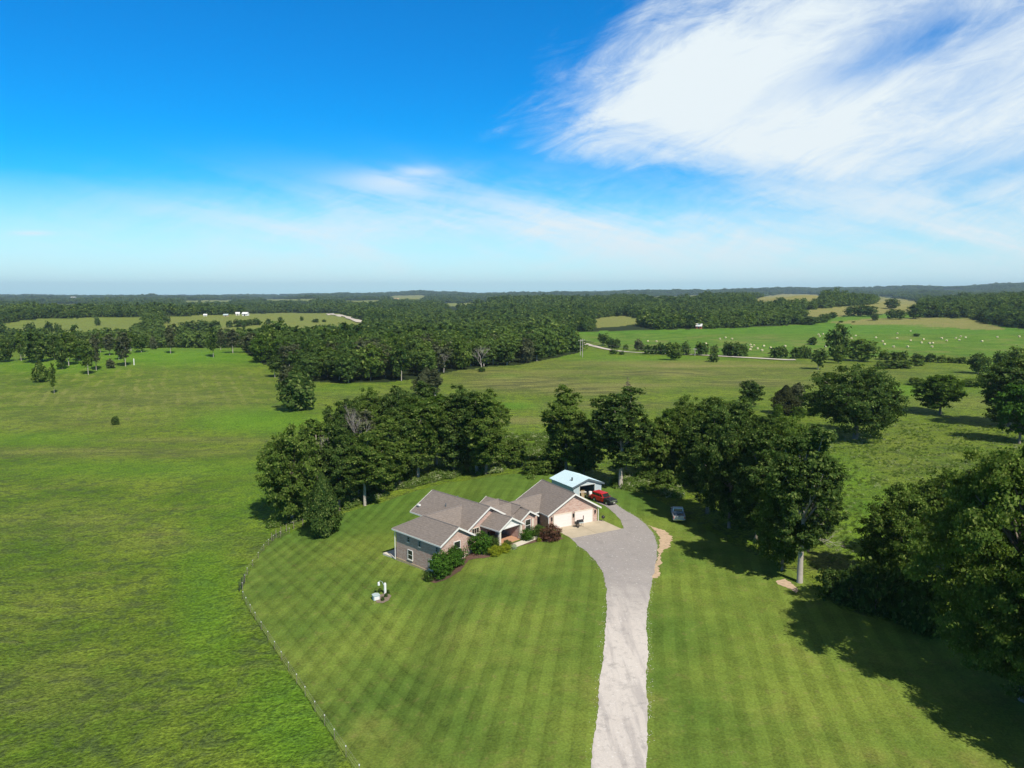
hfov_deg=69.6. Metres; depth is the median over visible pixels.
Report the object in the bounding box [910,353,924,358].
tree
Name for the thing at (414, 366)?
woodland tree
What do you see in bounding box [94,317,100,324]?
tree
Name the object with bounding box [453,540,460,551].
window
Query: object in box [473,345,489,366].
dead tree
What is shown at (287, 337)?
woodland tree
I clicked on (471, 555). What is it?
mulch bed
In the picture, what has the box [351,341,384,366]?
woodland tree
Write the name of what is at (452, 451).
shade tree
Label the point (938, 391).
tree
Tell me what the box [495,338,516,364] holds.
woodland tree
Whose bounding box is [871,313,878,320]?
tree
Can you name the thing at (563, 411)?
shade tree
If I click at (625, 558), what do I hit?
driveway
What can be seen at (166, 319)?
tree
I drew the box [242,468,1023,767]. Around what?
lawn
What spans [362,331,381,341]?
woodland tree
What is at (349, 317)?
gravel road
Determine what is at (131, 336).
pasture tree
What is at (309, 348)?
woodland tree
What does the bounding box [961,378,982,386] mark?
shrub
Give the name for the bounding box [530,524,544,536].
hedge shrub
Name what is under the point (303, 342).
woodland tree
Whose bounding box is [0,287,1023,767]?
ground
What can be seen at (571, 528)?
concrete apron
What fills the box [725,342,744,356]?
tree
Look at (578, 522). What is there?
barbecue smoker
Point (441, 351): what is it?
woodland tree
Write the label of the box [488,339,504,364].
woodland tree
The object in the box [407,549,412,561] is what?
window
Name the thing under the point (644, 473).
shrub
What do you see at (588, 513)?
garage door
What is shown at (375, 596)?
utility cabinet
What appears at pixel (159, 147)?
sky
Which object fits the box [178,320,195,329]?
tree
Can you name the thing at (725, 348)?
tree
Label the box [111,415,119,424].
shrub
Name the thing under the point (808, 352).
tree
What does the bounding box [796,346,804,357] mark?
tree
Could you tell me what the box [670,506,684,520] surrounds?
silver pickup
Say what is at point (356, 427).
dead tree
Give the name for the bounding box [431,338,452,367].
woodland tree
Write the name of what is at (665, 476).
shrub
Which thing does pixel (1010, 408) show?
tree
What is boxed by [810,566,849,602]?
shrub
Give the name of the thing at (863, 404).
oak tree
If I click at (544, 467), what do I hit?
shrub
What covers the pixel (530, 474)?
weed clump
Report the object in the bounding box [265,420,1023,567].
tall weeds
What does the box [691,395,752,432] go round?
shade tree
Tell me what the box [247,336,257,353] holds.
woodland tree
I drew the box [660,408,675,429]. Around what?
tree
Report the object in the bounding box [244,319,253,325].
tree
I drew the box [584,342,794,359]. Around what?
gravel road
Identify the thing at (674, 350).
woodland tree
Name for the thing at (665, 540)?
dirt patch
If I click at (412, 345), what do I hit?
woodland tree
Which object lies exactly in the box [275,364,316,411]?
cedar tree
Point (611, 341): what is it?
tree
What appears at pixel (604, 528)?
concrete apron
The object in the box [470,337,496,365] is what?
woodland tree
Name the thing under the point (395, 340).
woodland tree
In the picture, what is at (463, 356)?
woodland tree
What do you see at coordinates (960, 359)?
tree
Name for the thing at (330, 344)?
woodland tree
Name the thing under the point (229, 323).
tree
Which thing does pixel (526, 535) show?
hedge shrub
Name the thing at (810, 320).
tree
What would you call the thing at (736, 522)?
oak tree
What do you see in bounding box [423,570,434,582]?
hedge shrub
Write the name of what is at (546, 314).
woodland
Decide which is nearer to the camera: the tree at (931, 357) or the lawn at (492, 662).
the lawn at (492, 662)
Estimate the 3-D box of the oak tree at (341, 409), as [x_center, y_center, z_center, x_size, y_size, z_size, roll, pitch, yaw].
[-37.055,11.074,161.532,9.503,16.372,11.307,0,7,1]
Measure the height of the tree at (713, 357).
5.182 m
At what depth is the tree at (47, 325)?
794.60 m
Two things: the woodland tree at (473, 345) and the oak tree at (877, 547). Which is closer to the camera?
the oak tree at (877, 547)
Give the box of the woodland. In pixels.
[0,282,1023,357]
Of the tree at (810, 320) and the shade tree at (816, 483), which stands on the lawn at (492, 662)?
the shade tree at (816, 483)
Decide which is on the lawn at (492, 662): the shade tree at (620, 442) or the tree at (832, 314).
the shade tree at (620, 442)
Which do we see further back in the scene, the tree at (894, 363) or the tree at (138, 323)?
the tree at (138, 323)
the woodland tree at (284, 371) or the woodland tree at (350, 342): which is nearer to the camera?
the woodland tree at (284, 371)
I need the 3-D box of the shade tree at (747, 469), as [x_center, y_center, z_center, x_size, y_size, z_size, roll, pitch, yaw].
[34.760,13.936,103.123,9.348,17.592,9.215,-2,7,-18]
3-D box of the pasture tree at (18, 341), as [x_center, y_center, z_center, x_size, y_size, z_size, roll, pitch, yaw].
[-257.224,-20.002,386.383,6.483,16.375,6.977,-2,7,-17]
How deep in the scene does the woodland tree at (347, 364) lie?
302.40 m
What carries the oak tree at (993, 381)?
on the ground at (132, 543)
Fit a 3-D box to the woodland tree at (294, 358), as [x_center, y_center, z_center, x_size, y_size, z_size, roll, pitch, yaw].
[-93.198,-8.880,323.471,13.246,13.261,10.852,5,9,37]
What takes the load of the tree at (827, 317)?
on the ground at (132, 543)
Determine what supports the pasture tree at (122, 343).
on the ground at (132, 543)
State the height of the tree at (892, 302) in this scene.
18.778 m
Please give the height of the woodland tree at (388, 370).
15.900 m
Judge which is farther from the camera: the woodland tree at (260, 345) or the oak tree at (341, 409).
the woodland tree at (260, 345)
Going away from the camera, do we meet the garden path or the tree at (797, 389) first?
the garden path
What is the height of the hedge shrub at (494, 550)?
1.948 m
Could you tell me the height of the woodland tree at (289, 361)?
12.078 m
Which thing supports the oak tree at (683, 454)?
on the ground at (132, 543)
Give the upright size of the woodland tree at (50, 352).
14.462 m
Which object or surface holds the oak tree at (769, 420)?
on the ground at (132, 543)
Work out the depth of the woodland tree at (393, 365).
325.44 m
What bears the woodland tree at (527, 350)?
on the ground at (132, 543)
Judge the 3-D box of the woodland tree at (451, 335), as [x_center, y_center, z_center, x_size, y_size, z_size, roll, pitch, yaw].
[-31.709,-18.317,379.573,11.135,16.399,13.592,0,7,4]
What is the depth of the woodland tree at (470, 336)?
393.57 m
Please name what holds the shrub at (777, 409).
on the ground at (132, 543)
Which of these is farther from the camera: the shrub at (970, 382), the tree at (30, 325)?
the tree at (30, 325)
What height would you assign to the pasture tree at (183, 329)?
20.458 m
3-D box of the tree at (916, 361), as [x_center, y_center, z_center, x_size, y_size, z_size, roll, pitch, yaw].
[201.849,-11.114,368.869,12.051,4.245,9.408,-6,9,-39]
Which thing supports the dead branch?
attached to the shade tree at (816, 483)
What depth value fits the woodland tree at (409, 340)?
371.92 m
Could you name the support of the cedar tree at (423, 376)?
on the ground at (132, 543)
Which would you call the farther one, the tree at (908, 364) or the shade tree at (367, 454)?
the tree at (908, 364)
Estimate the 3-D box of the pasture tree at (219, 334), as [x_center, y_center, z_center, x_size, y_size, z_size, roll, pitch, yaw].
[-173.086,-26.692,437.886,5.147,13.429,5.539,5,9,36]
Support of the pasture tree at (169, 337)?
on the ground at (132, 543)
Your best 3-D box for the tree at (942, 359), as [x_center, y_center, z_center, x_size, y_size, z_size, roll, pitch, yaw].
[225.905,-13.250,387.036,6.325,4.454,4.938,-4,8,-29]
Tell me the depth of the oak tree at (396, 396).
167.75 m
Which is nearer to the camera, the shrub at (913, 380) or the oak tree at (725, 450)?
the oak tree at (725, 450)
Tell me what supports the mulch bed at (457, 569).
on the lawn at (492, 662)
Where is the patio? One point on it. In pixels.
(391, 553)
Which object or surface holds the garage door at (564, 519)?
in the brick house
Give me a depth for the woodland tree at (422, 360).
323.65 m
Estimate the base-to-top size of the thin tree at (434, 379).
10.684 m
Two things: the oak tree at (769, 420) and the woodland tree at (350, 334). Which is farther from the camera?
the woodland tree at (350, 334)
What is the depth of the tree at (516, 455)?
152.56 m
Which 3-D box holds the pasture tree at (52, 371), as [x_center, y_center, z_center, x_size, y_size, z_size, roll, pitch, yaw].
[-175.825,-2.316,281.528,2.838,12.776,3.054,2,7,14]
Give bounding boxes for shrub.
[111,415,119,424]
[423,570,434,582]
[428,549,455,579]
[448,543,469,569]
[464,529,492,554]
[487,545,501,556]
[490,535,500,545]
[499,543,511,552]
[504,539,511,544]
[519,526,534,540]
[522,460,539,475]
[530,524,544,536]
[535,457,557,475]
[538,522,562,541]
[551,455,564,471]
[637,466,654,481]
[654,469,676,485]
[772,403,784,416]
[789,406,807,417]
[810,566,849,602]
[831,563,872,608]
[849,556,896,616]
[879,564,926,626]
[894,564,951,638]
[904,377,925,385]
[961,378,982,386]
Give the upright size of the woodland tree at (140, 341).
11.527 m
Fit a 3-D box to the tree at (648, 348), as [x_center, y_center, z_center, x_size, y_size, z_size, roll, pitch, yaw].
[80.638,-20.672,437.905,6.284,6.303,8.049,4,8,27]
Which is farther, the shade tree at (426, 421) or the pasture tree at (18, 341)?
the pasture tree at (18, 341)
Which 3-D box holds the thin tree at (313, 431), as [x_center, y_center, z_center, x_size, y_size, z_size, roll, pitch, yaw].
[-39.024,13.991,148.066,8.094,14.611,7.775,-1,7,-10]
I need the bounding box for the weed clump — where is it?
[526,472,536,479]
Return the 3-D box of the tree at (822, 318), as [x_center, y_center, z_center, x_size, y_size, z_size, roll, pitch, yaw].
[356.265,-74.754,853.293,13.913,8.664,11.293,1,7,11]
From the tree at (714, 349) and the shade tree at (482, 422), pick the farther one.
the tree at (714, 349)
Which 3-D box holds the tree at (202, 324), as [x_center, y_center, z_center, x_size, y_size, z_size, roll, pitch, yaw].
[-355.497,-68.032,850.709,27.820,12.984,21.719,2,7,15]
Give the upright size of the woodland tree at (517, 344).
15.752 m
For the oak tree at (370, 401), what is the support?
on the ground at (132, 543)
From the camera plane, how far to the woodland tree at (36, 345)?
376.67 m
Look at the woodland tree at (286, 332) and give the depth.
404.34 m
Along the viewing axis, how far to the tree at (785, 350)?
415.03 m
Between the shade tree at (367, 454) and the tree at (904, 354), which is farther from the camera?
the tree at (904, 354)
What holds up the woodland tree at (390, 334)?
on the ground at (132, 543)
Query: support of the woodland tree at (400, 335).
on the ground at (132, 543)
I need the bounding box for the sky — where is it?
[0,0,1023,294]
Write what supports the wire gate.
on the ground at (132, 543)
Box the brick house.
[392,479,601,573]
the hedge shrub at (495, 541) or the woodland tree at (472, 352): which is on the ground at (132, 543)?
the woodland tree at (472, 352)
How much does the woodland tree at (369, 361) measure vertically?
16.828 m
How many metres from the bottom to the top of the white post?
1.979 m
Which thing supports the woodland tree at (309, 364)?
on the ground at (132, 543)
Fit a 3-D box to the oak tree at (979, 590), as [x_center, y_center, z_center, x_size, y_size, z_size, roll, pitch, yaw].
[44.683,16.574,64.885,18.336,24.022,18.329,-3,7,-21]
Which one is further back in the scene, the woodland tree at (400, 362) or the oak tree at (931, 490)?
the woodland tree at (400, 362)
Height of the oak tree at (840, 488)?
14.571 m
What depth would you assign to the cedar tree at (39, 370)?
313.29 m
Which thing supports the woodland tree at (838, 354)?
on the ground at (132, 543)
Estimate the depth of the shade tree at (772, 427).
103.34 m
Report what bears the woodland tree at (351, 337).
on the ground at (132, 543)
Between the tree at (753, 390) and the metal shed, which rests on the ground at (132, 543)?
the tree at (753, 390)
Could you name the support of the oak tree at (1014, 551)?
on the ground at (132, 543)
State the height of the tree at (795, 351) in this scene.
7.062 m
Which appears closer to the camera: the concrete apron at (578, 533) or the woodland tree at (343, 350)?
the concrete apron at (578, 533)
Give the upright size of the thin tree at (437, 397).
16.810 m
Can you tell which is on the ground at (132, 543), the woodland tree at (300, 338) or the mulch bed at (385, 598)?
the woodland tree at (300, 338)
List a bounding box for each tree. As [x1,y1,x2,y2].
[0,323,6,331]
[0,338,15,360]
[3,327,22,333]
[14,330,24,360]
[19,329,51,361]
[21,322,35,330]
[31,360,49,381]
[44,320,53,332]
[45,333,61,359]
[47,362,55,388]
[52,323,61,331]
[53,340,68,367]
[56,331,79,365]
[70,337,85,360]
[76,339,94,374]
[89,332,100,370]
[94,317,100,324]
[96,332,105,351]
[101,333,113,354]
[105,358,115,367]
[113,341,120,356]
[114,330,131,365]
[127,331,137,346]
[128,322,142,328]
[132,334,148,351]
[150,335,157,348]
[162,316,170,323]
[164,323,176,353]
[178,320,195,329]
[178,325,188,334]
[193,320,216,329]
[205,326,216,356]
[210,320,220,328]
[216,328,224,349]
[222,328,238,352]
[226,320,232,326]
[232,319,246,326]
[235,331,256,350]
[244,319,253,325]
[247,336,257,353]
[249,332,271,362]
[252,318,262,324]
[255,423,322,518]
[258,325,277,333]
[259,327,282,357]
[266,354,283,376]
[268,337,290,363]
[270,332,293,356]
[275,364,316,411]
[276,365,293,386]
[277,341,301,365]
[278,327,293,336]
[284,350,319,369]
[287,349,309,366]
[288,338,302,353]
[294,350,320,378]
[295,334,310,341]
[296,329,322,339]
[299,337,317,351]
[299,418,328,477]
[302,472,344,537]
[303,338,324,356]
[304,327,327,338]
[313,346,336,376]
[314,414,359,510]
[315,338,339,351]
[319,351,349,379]
[322,398,361,432]
[325,339,341,349]
[326,335,348,342]
[332,333,353,340]
[332,339,353,352]
[332,350,362,382]
[337,343,360,374]
[339,329,359,338]
[340,408,377,452]
[341,431,395,505]
[345,407,371,493]
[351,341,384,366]
[351,387,390,429]
[353,332,370,340]
[353,336,379,348]
[353,342,387,380]
[357,414,413,491]
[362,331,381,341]
[373,407,418,481]
[374,343,393,378]
[375,385,417,418]
[378,338,389,344]
[380,332,398,340]
[382,343,412,380]
[388,345,412,375]
[389,336,408,350]
[391,400,421,414]
[393,396,449,477]
[399,332,412,338]
[399,334,417,343]
[404,337,430,350]
[409,349,420,371]
[410,347,437,373]
[410,367,442,394]
[412,332,430,340]
[414,341,436,370]
[414,380,439,404]
[423,394,448,465]
[425,339,453,370]
[425,368,442,395]
[430,383,472,469]
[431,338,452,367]
[441,332,459,343]
[443,336,458,366]
[443,390,495,472]
[451,340,472,367]
[455,387,512,474]
[458,332,477,341]
[461,337,480,364]
[465,343,479,365]
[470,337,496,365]
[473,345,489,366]
[475,330,495,340]
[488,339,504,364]
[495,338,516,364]
[496,334,523,361]
[503,438,526,467]
[518,336,534,361]
[520,328,542,357]
[532,339,548,360]
[539,383,595,469]
[565,418,606,474]
[582,386,655,488]
[597,333,609,345]
[606,338,617,347]
[612,338,620,348]
[634,339,644,350]
[634,416,681,473]
[642,344,651,353]
[651,344,659,353]
[658,342,666,354]
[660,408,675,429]
[663,342,683,358]
[665,394,703,470]
[673,416,696,478]
[676,399,730,513]
[680,341,690,354]
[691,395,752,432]
[692,413,754,527]
[694,341,708,354]
[707,353,719,361]
[710,344,718,353]
[721,341,730,354]
[721,423,783,541]
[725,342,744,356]
[725,479,756,525]
[727,397,766,432]
[737,379,765,405]
[740,343,748,355]
[743,423,786,502]
[745,414,789,430]
[750,481,813,570]
[763,423,852,583]
[766,413,831,530]
[767,346,784,357]
[769,385,803,414]
[781,345,788,356]
[790,346,799,357]
[790,382,806,405]
[792,456,848,551]
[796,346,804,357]
[796,362,909,438]
[801,317,821,324]
[802,345,811,358]
[806,337,817,344]
[811,348,829,367]
[816,316,824,322]
[819,313,830,321]
[822,323,854,357]
[829,312,837,318]
[830,344,846,361]
[842,306,857,315]
[844,339,884,360]
[853,304,868,315]
[853,480,950,570]
[865,305,878,315]
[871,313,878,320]
[873,361,892,368]
[874,360,905,368]
[878,349,891,359]
[884,298,900,307]
[886,308,896,318]
[890,352,901,359]
[894,309,906,318]
[897,350,909,359]
[897,360,914,368]
[899,443,1023,702]
[905,303,927,318]
[908,358,925,365]
[908,466,977,569]
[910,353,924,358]
[910,374,968,414]
[921,300,941,317]
[923,353,936,361]
[936,355,946,362]
[946,357,956,362]
[955,357,967,363]
[962,461,1023,560]
[964,353,993,373]
[972,357,1023,426]
[989,383,1023,443]
[992,350,1006,370]
[1004,345,1023,366]
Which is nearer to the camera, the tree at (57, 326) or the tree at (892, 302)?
the tree at (57, 326)
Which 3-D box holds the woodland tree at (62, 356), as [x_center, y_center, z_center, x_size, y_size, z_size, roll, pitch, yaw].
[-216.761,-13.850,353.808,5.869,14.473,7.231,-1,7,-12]
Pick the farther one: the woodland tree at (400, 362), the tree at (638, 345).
the tree at (638, 345)
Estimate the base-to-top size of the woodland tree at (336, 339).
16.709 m
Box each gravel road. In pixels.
[327,313,361,321]
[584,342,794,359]
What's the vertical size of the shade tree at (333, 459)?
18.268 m
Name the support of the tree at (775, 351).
on the ground at (132, 543)
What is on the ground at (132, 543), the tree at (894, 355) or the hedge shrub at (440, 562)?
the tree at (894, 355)
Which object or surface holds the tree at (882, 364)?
on the ground at (132, 543)
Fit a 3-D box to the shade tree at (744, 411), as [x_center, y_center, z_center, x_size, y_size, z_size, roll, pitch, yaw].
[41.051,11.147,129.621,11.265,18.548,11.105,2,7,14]
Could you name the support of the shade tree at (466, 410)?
on the ground at (132, 543)
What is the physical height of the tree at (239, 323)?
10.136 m
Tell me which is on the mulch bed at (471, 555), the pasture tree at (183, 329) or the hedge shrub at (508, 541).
the hedge shrub at (508, 541)
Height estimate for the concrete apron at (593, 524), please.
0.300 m
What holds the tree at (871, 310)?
on the ground at (132, 543)
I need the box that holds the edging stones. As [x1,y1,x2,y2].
[576,496,658,761]
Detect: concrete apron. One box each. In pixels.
[554,525,586,532]
[563,529,596,537]
[579,520,609,528]
[588,524,620,532]
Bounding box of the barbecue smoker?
[575,515,584,527]
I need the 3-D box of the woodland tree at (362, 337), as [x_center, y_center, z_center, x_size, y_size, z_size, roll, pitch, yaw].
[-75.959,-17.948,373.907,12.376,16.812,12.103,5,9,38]
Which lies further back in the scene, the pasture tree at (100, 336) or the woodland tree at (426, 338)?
the pasture tree at (100, 336)
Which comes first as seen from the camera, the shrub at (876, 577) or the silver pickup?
the shrub at (876, 577)
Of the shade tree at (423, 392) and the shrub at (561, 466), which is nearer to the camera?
the shrub at (561, 466)
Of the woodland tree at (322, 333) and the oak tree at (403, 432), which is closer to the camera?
the oak tree at (403, 432)
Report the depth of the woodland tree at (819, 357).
350.98 m
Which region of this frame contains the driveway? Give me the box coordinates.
[571,498,657,767]
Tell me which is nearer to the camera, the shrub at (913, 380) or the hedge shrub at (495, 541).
the hedge shrub at (495, 541)
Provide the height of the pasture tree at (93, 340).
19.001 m
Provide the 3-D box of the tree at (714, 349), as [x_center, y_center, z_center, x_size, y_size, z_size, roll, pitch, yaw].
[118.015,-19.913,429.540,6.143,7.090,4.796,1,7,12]
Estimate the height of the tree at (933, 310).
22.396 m
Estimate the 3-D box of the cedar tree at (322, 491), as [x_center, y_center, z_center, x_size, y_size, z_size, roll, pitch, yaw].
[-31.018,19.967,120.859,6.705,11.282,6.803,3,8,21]
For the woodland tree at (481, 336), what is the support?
on the ground at (132, 543)
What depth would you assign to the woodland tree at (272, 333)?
383.11 m
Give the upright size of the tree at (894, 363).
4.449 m
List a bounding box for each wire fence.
[242,529,359,767]
[271,519,306,540]
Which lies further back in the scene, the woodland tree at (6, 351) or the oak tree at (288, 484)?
the woodland tree at (6, 351)
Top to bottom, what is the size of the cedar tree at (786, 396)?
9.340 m
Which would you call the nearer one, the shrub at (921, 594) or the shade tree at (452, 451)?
the shrub at (921, 594)
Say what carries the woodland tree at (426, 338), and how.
on the ground at (132, 543)
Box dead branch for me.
[795,503,845,546]
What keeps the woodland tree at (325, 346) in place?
on the ground at (132, 543)
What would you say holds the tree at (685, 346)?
on the ground at (132, 543)
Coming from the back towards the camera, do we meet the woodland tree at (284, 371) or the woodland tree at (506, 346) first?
the woodland tree at (506, 346)
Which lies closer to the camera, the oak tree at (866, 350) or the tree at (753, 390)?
the tree at (753, 390)
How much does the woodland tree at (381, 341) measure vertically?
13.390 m
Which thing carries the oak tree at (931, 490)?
on the ground at (132, 543)
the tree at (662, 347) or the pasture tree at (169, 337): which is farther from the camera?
the tree at (662, 347)
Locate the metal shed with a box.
[549,470,604,495]
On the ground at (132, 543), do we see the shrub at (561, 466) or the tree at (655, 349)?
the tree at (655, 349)
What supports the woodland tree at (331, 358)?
on the ground at (132, 543)
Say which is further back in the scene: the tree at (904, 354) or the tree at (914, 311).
the tree at (914, 311)
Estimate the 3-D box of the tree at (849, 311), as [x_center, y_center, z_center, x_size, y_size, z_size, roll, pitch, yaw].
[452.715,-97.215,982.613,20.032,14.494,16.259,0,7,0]
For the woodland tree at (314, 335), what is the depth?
391.01 m
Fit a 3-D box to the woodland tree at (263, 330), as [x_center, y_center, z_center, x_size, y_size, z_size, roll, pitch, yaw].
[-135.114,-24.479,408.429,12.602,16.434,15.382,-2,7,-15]
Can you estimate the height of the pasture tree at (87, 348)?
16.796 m
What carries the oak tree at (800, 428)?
on the ground at (132, 543)
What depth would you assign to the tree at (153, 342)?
520.78 m
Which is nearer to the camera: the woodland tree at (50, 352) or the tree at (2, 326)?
the woodland tree at (50, 352)
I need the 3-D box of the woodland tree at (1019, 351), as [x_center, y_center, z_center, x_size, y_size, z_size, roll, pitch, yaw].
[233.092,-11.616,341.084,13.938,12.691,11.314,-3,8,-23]
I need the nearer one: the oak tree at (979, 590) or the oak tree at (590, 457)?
the oak tree at (979, 590)
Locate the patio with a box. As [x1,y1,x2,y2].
[383,549,396,558]
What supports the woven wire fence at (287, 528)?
on the ground at (132, 543)
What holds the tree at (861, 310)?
on the ground at (132, 543)
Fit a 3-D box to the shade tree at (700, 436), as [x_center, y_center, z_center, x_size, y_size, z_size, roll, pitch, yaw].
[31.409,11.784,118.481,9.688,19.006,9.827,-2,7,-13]
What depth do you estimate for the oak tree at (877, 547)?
86.88 m
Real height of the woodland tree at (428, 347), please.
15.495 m
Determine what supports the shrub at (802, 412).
on the ground at (132, 543)
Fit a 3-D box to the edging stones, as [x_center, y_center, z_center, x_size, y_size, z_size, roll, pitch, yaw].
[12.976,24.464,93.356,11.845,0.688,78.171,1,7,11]
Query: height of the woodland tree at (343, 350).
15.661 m
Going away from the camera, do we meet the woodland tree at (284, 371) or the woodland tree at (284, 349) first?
the woodland tree at (284, 371)
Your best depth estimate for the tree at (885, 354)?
403.14 m
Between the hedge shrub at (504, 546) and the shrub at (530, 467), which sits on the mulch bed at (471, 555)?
the hedge shrub at (504, 546)
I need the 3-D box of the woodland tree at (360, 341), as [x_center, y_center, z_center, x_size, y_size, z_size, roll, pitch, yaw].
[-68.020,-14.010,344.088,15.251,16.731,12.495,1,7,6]
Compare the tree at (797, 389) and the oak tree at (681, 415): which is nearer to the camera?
the oak tree at (681, 415)
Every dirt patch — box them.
[648,525,672,577]
[776,579,797,591]
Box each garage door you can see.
[553,512,571,527]
[574,508,592,524]
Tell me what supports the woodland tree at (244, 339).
on the ground at (132, 543)
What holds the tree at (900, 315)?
on the ground at (132, 543)
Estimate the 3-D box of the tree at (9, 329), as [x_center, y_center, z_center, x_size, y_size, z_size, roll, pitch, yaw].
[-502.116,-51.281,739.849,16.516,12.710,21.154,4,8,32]
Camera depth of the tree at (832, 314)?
912.27 m
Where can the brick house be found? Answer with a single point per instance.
(445, 521)
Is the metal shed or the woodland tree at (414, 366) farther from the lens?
the woodland tree at (414, 366)
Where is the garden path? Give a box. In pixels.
[513,536,539,546]
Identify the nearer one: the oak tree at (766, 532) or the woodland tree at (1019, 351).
the oak tree at (766, 532)
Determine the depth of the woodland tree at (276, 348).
364.94 m
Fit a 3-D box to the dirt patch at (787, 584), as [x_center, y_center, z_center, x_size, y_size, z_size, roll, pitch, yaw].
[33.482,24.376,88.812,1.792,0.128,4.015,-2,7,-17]
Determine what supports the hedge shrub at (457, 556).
on the mulch bed at (457, 569)
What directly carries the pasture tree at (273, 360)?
on the ground at (132, 543)
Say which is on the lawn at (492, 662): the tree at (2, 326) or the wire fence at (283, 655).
the wire fence at (283, 655)
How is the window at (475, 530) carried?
in the brick house
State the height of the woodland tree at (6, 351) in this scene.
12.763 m
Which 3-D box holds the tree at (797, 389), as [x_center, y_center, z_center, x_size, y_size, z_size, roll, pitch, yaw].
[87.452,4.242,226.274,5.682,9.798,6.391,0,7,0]
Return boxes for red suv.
[591,490,617,504]
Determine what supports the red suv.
on the driveway
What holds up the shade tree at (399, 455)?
on the ground at (132, 543)
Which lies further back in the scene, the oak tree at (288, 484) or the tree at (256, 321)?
the tree at (256, 321)
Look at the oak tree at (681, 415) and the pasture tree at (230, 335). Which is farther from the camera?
the pasture tree at (230, 335)
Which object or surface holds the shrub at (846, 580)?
on the ground at (132, 543)
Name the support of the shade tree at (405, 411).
on the ground at (132, 543)
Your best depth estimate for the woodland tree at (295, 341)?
366.67 m
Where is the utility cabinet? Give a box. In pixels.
[372,593,379,600]
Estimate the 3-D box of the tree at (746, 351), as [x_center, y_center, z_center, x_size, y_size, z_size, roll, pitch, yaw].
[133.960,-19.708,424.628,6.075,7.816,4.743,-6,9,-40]
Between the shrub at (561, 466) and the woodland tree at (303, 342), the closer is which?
the shrub at (561, 466)
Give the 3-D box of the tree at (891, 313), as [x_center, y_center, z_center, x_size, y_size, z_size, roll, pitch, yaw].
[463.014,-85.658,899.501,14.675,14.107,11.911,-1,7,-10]
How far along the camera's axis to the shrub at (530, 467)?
147.14 m
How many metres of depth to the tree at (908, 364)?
354.64 m
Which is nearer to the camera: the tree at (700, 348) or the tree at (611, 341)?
the tree at (700, 348)
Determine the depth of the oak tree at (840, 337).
395.98 m
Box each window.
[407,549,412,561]
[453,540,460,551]
[471,527,478,535]
[525,518,530,529]
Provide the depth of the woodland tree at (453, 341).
364.17 m
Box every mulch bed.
[376,594,390,602]
[432,557,467,582]
[466,537,563,559]
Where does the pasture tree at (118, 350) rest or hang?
on the ground at (132, 543)
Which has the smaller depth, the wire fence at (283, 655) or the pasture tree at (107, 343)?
the wire fence at (283, 655)
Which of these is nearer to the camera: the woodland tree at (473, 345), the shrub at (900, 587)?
the shrub at (900, 587)
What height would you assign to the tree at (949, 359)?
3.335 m
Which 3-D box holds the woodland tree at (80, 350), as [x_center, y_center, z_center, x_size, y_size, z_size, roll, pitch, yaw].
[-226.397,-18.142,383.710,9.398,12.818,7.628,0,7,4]
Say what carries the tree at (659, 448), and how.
on the ground at (132, 543)
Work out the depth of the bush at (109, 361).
357.23 m
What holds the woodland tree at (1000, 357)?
on the ground at (132, 543)
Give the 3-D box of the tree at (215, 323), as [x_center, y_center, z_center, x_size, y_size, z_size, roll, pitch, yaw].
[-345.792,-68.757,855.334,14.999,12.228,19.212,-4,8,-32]
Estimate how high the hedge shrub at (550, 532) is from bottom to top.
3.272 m
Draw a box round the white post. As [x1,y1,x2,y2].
[377,581,385,593]
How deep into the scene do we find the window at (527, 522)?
109.71 m
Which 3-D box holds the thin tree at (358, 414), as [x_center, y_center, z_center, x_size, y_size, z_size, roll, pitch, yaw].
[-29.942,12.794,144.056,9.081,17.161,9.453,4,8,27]
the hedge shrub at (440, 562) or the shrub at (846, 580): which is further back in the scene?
the hedge shrub at (440, 562)
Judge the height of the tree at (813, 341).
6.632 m
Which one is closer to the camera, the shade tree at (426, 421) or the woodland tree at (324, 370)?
the shade tree at (426, 421)
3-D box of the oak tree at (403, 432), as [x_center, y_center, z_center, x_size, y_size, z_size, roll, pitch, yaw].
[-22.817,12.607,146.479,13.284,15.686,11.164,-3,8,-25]
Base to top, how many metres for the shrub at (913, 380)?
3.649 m
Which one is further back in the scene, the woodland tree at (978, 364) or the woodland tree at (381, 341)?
the woodland tree at (381, 341)
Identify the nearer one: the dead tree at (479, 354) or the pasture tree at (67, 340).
the dead tree at (479, 354)
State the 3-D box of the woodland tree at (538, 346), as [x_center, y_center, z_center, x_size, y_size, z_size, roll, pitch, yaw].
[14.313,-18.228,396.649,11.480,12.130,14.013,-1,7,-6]
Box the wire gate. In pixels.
[239,574,244,591]
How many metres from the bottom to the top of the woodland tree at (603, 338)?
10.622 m
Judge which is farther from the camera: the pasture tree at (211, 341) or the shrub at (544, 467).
the pasture tree at (211, 341)
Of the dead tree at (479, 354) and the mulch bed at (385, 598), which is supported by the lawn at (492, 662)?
the mulch bed at (385, 598)
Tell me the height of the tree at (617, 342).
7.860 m
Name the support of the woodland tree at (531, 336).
on the ground at (132, 543)
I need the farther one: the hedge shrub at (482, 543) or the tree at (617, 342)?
the tree at (617, 342)

